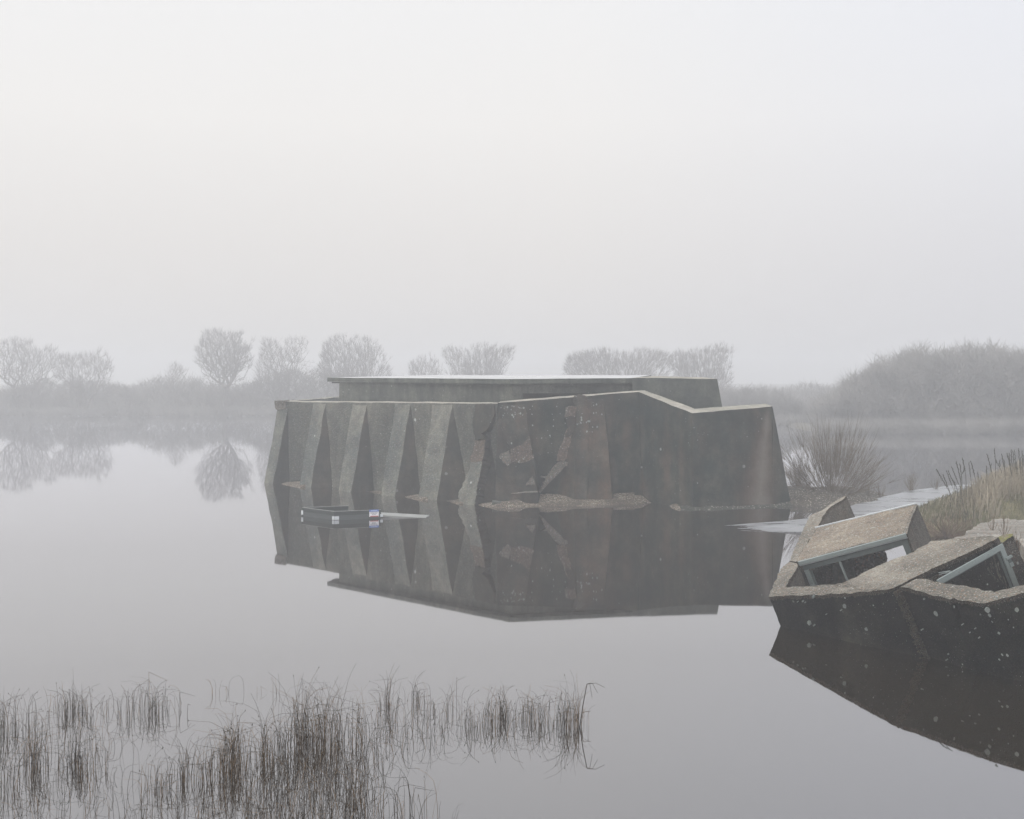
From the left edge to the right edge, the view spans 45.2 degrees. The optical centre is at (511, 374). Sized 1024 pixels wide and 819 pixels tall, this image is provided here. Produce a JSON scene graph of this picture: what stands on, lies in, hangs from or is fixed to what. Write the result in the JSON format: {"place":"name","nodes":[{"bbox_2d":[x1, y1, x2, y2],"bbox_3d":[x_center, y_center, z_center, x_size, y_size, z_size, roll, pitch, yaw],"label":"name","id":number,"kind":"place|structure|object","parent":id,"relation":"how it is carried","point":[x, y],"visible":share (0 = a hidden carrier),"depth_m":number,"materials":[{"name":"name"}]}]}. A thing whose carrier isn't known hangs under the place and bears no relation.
{"place":"outdoors","nodes":[
{"label":"outdoors","id":0,"kind":"place"},
{"bbox_2d":[282,481,680,509],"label":"shingle bank","id":1,"kind":"structure","parent":0,"point":[631,498],"depth_m":37.93,"materials":[{"name":"gravel"}]},
{"bbox_2d":[492,500,500,504],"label":"rubble block","id":2,"kind":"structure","parent":1,"relation":"on","point":[495,502],"depth_m":37.19,"materials":[{"name":"grey concrete"}]},
{"bbox_2d":[0,384,1010,428],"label":"ground","id":3,"kind":"structure","parent":0,"point":[776,386],"depth_m":225.96,"materials":[{"name":"grey soil"}]},
{"bbox_2d":[0,334,62,412],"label":"bare tree","id":4,"kind":"object","parent":3,"relation":"on","point":[21,376],"visible":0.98,"depth_m":122.56,"materials":[{"name":"grey plant"}]},
{"bbox_2d":[53,344,114,408],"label":"bare tree","id":5,"kind":"object","parent":3,"relation":"on","point":[80,356],"visible":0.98,"depth_m":121.60,"materials":[{"name":"grey plant"}]},
{"bbox_2d":[165,361,189,406],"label":"bare tree","id":6,"kind":"object","parent":3,"relation":"on","point":[177,372],"visible":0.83,"depth_m":124.92,"materials":[{"name":"grey plant"}]},
{"bbox_2d":[0,367,403,415],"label":"scrub","id":7,"kind":"object","parent":3,"relation":"on","point":[246,395],"visible":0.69,"depth_m":122.04,"materials":[{"name":"grey plant"}]},
{"bbox_2d":[194,327,255,408],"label":"bare tree","id":8,"kind":"object","parent":3,"relation":"on","point":[230,360],"visible":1,"depth_m":121.68,"materials":[{"name":"grey plant"}]},
{"bbox_2d":[252,335,314,400],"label":"bare tree","id":9,"kind":"object","parent":3,"relation":"on","point":[270,342],"visible":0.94,"depth_m":122.33,"materials":[{"name":"grey plant"}]},
{"bbox_2d":[316,333,392,396],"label":"bare tree","id":10,"kind":"object","parent":3,"relation":"on","point":[328,363],"visible":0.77,"depth_m":121.31,"materials":[{"name":"grey plant"}]},
{"bbox_2d":[407,353,443,375],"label":"bare tree","id":11,"kind":"object","parent":3,"relation":"on","point":[416,369],"visible":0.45,"depth_m":124.69,"materials":[{"name":"grey plant"}]},
{"bbox_2d":[441,340,516,374],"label":"bare tree","id":12,"kind":"object","parent":3,"relation":"on","point":[487,364],"visible":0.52,"depth_m":123.03,"materials":[{"name":"grey plant"}]},
{"bbox_2d":[264,375,789,506],"bbox_3d":[-0.258,2.314,46.597,17.958,4.605,20.011,0,0,0],"label":"bunker","id":13,"kind":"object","parent":3,"relation":"on","point":[480,439],"visible":0.85,"depth_m":38.76,"materials":[{"name":"concrete"}]},
{"bbox_2d":[561,345,677,376],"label":"bare tree","id":14,"kind":"object","parent":3,"relation":"on","point":[613,365],"visible":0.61,"depth_m":120.90,"materials":[{"name":"grey plant"}]},
{"bbox_2d":[670,340,737,395],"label":"bare tree","id":15,"kind":"object","parent":3,"relation":"on","point":[686,367],"visible":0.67,"depth_m":120.48,"materials":[{"name":"grey plant"}]},
{"bbox_2d":[678,501,792,509],"bbox_3d":[7.560,4.161,40.480,5.120,0.757,12.960,0,0,0],"label":"muddy ledge","id":16,"kind":"object","parent":3,"relation":"on","point":[784,504],"visible":0.04,"depth_m":36.85,"materials":[{"name":"brown soil"}]},
{"bbox_2d":[719,383,833,425],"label":"wood","id":17,"kind":"object","parent":3,"relation":"on","point":[794,409],"visible":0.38,"depth_m":98.63,"materials":[{"name":"grey plant"}]},
{"bbox_2d":[770,378,841,402],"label":"distant wood","id":18,"kind":"object","parent":3,"relation":"on","point":[812,391],"visible":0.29,"depth_m":135.94,"materials":[{"name":"grey plant"}]},
{"bbox_2d":[804,337,1023,433],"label":"woodland","id":19,"kind":"object","parent":3,"relation":"on","point":[888,382],"visible":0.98,"depth_m":85.55,"materials":[{"name":"grey plant"}]},
{"bbox_2d":[0,415,1023,818],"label":"water","id":20,"kind":"structure","parent":0,"point":[188,555],"depth_m":17.57,"materials":[{"name":"grey liquid"}]},
{"bbox_2d":[0,742,24,793],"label":"reed clump","id":21,"kind":"object","parent":20,"relation":"in","point":[10,771],"visible":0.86,"depth_m":11.98,"materials":[{"name":"grey plant"}]},
{"bbox_2d":[0,689,46,739],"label":"reed clump","id":22,"kind":"object","parent":20,"relation":"in","point":[15,723],"visible":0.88,"depth_m":13.72,"materials":[{"name":"brown plant"}]},
{"bbox_2d":[6,715,67,779],"bbox_3d":[-4.842,3.783,12.467,0.623,0.675,1.020,0,0,0],"label":"reed clump","id":23,"kind":"object","parent":20,"relation":"in","point":[34,759],"visible":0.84,"depth_m":12.43,"materials":[{"name":"brown plant"}]},
{"bbox_2d":[50,679,93,719],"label":"reed clump","id":24,"kind":"object","parent":20,"relation":"in","point":[65,706],"visible":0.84,"depth_m":14.44,"materials":[{"name":"brown plant"}]},
{"bbox_2d":[46,726,107,780],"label":"reed clump","id":25,"kind":"object","parent":20,"relation":"in","point":[79,755],"visible":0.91,"depth_m":12.44,"materials":[{"name":"brown plant"}]},
{"bbox_2d":[58,687,101,711],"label":"reed clump","id":26,"kind":"object","parent":20,"relation":"in","point":[77,698],"visible":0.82,"depth_m":14.62,"materials":[{"name":"brown plant"}]},
{"bbox_2d":[97,674,189,722],"bbox_3d":[-4.361,3.845,14.583,1.096,0.550,0.925,0,0,43],"label":"reed clump","id":27,"kind":"object","parent":20,"relation":"in","point":[150,703],"visible":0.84,"depth_m":14.48,"materials":[{"name":"brown plant"}]},
{"bbox_2d":[143,757,177,797],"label":"reed clump","id":28,"kind":"object","parent":20,"relation":"in","point":[160,784],"visible":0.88,"depth_m":11.77,"materials":[{"name":"plant"}]},
{"bbox_2d":[160,729,231,790],"bbox_3d":[-3.114,3.819,12.134,0.669,0.603,0.932,0,0,-37],"label":"reed clump","id":29,"kind":"object","parent":20,"relation":"in","point":[202,765],"visible":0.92,"depth_m":12.11,"materials":[{"name":"plant"}]},
{"bbox_2d":[188,704,262,786],"bbox_3d":[-2.894,3.723,12.364,0.703,0.794,1.136,0,0,-16],"label":"reed clump","id":30,"kind":"object","parent":20,"relation":"in","point":[233,755],"visible":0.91,"depth_m":12.33,"materials":[{"name":"brown plant"}]},
{"bbox_2d":[0,667,526,818],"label":"loose reeds","id":31,"kind":"object","parent":20,"relation":"in","point":[354,805],"visible":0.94,"depth_m":11.77,"materials":[{"name":"brown plant"}]},
{"bbox_2d":[229,694,305,772],"bbox_3d":[-2.482,3.724,12.778,0.803,0.793,0.647,0,0,-42],"label":"reed clump","id":32,"kind":"object","parent":20,"relation":"in","point":[270,748],"visible":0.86,"depth_m":12.77,"materials":[{"name":"brown plant"}]},
{"bbox_2d":[270,677,327,758],"bbox_3d":[-2.277,3.679,13.199,0.764,0.882,1.050,0,0,21],"label":"reed clump","id":33,"kind":"object","parent":20,"relation":"in","point":[299,739],"visible":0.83,"depth_m":13.07,"materials":[{"name":"brown plant"}]},
{"bbox_2d":[301,677,364,758],"bbox_3d":[-1.908,3.707,13.113,0.737,0.827,1.414,0,0,-10],"label":"reed clump","id":34,"kind":"object","parent":20,"relation":"in","point":[325,733],"visible":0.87,"depth_m":13.13,"materials":[{"name":"brown plant"}]},
{"bbox_2d":[301,506,382,519],"bbox_3d":[-4.784,3.915,34.525,2.099,0.330,1.252,0,0,44],"label":"floating barrier","id":35,"kind":"object","parent":20,"relation":"on","point":[327,512],"visible":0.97,"depth_m":34.12,"materials":[{"name":"grey metal"}]},
{"bbox_2d":[334,703,372,748],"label":"reed clump","id":36,"kind":"object","parent":20,"relation":"in","point":[358,724],"visible":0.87,"depth_m":13.44,"materials":[{"name":"brown plant"}]},
{"bbox_2d":[369,667,399,709],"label":"reed clump","id":37,"kind":"object","parent":20,"relation":"in","point":[385,699],"visible":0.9,"depth_m":14.77,"materials":[{"name":"brown plant"}]},
{"bbox_2d":[381,512,428,517],"bbox_3d":[-3.025,3.970,34.593,1.355,0.160,0.536,0,0,0],"label":"plank","id":38,"kind":"object","parent":20,"relation":"on","point":[396,515],"visible":0.94,"depth_m":34.50,"materials":[{"name":"grey wood"}]},
{"bbox_2d":[397,672,423,705],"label":"reed clump","id":39,"kind":"object","parent":20,"relation":"in","point":[418,693],"visible":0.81,"depth_m":15.01,"materials":[{"name":"brown plant"}]},
{"bbox_2d":[417,683,439,713],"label":"reed clump","id":40,"kind":"object","parent":20,"relation":"in","point":[429,704],"visible":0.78,"depth_m":14.60,"materials":[{"name":"brown plant"}]},
{"bbox_2d":[442,676,469,713],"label":"reed clump","id":41,"kind":"object","parent":20,"relation":"in","point":[453,697],"visible":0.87,"depth_m":14.57,"materials":[{"name":"brown plant"}]},
{"bbox_2d":[457,689,480,735],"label":"reed clump","id":42,"kind":"object","parent":20,"relation":"in","point":[470,723],"visible":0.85,"depth_m":13.89,"materials":[{"name":"brown plant"}]},
{"bbox_2d":[477,682,519,724],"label":"reed clump","id":43,"kind":"object","parent":20,"relation":"in","point":[500,712],"visible":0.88,"depth_m":14.17,"materials":[{"name":"brown plant"}]},
{"bbox_2d":[516,687,561,729],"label":"reed clump","id":44,"kind":"object","parent":20,"relation":"in","point":[531,715],"visible":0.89,"depth_m":14.11,"materials":[{"name":"brown plant"}]},
{"bbox_2d":[544,670,590,731],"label":"reed clump","id":45,"kind":"object","parent":20,"relation":"in","point":[575,717],"visible":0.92,"depth_m":13.91,"materials":[{"name":"brown plant"}]},
{"bbox_2d":[580,683,604,726],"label":"broken reed","id":46,"kind":"object","parent":20,"relation":"in","point":[584,698],"visible":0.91,"depth_m":13.97,"materials":[{"name":"brown plant"}]},
{"bbox_2d":[788,486,886,507],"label":"gravel spit","id":47,"kind":"structure","parent":20,"relation":"in","point":[802,497],"depth_m":37.98,"materials":[{"name":"grey gravel"}]},
{"bbox_2d":[787,457,815,486],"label":"bush","id":48,"kind":"object","parent":47,"relation":"on","point":[792,483],"visible":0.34,"depth_m":40.52,"materials":[{"name":"plant"}]},
{"bbox_2d":[781,409,914,495],"bbox_3d":[10.135,2.534,38.836,4.552,2.903,4.493,0,0,0],"label":"willow bush","id":49,"kind":"object","parent":47,"relation":"on","point":[833,475],"visible":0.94,"depth_m":38.63,"materials":[{"name":"plant"}]},
{"bbox_2d":[861,483,874,495],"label":"weed tuft","id":50,"kind":"object","parent":47,"relation":"on","point":[867,494],"visible":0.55,"depth_m":39.38,"materials":[{"name":"brown plant"}]},
{"bbox_2d":[871,484,885,495],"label":"weed tuft","id":51,"kind":"object","parent":47,"relation":"on","point":[879,490],"visible":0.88,"depth_m":40.05,"materials":[{"name":"brown plant"}]},
{"bbox_2d":[831,571,851,583],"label":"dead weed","id":52,"kind":"object","parent":20,"relation":"on","point":[839,578],"visible":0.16,"depth_m":21.01,"materials":[{"name":"brown plant"}]},
{"bbox_2d":[769,496,1023,680],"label":"collapsed building","id":53,"kind":"structure","parent":20,"relation":"in","point":[958,602],"depth_m":17.88,"materials":[{"name":"concrete"}]},
{"bbox_2d":[802,539,911,585],"bbox_3d":[5.909,3.469,20.479,2.110,1.637,0.352,0,0,31],"label":"window frame","id":54,"kind":"structure","parent":53,"relation":"in","point":[810,576],"depth_m":20.52,"materials":[{"name":"metal"}]},
{"bbox_2d":[936,544,1018,587],"bbox_3d":[6.739,2.977,17.539,1.613,1.074,0.297,0,0,-22],"label":"window frame","id":55,"kind":"structure","parent":53,"relation":"in","point":[1007,560],"depth_m":17.69,"materials":[{"name":"paint"}]},
{"bbox_2d":[957,519,1023,559],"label":"concrete slab","id":56,"kind":"structure","parent":53,"relation":"part of","point":[983,530],"depth_m":22.22,"materials":[{"name":"grey concrete"}]},
{"bbox_2d":[987,514,996,531],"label":"dead weed","id":57,"kind":"object","parent":56,"relation":"on","point":[992,529],"visible":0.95,"depth_m":22.03,"materials":[{"name":"brown plant"}]},
{"bbox_2d":[998,515,1009,533],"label":"dead weed","id":58,"kind":"object","parent":56,"relation":"on","point":[1004,525],"visible":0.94,"depth_m":21.18,"materials":[{"name":"brown plant"}]},
{"bbox_2d":[0,0,1023,383],"label":"sky","id":59,"kind":"structure","parent":0,"point":[813,189],"materials":[{"name":"white"}]},
{"bbox_2d":[731,483,975,532],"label":"path","id":60,"kind":"structure","parent":0,"point":[918,496],"depth_m":36.89,"materials":[{"name":"concrete"}]},
{"bbox_2d":[904,471,916,490],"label":"weed tuft","id":61,"kind":"object","parent":60,"relation":"on","point":[910,486],"visible":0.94,"depth_m":41.20,"materials":[{"name":"plant"}]},
{"bbox_2d":[918,459,1023,533],"bbox_3d":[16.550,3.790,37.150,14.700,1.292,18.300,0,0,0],"label":"grassy bank","id":62,"kind":"structure","parent":0,"point":[1009,508],"depth_m":31.42,"materials":[{"name":"plant"}]},
{"bbox_2d":[936,469,954,504],"bbox_3d":[12.125,3.184,34.319,0.580,1.133,0.058,0,0,0],"label":"seed spike","id":63,"kind":"object","parent":62,"relation":"on","point":[944,483],"visible":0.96,"depth_m":34.31,"materials":[{"name":"brown plant"}]},
{"bbox_2d":[925,514,986,537],"bbox_3d":[10.863,3.716,30.343,2.492,0.676,2.804,0,0,0],"label":"bramble tangle","id":64,"kind":"object","parent":62,"relation":"on","point":[949,535],"visible":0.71,"depth_m":30.27,"materials":[{"name":"brown plant"}]}
]}

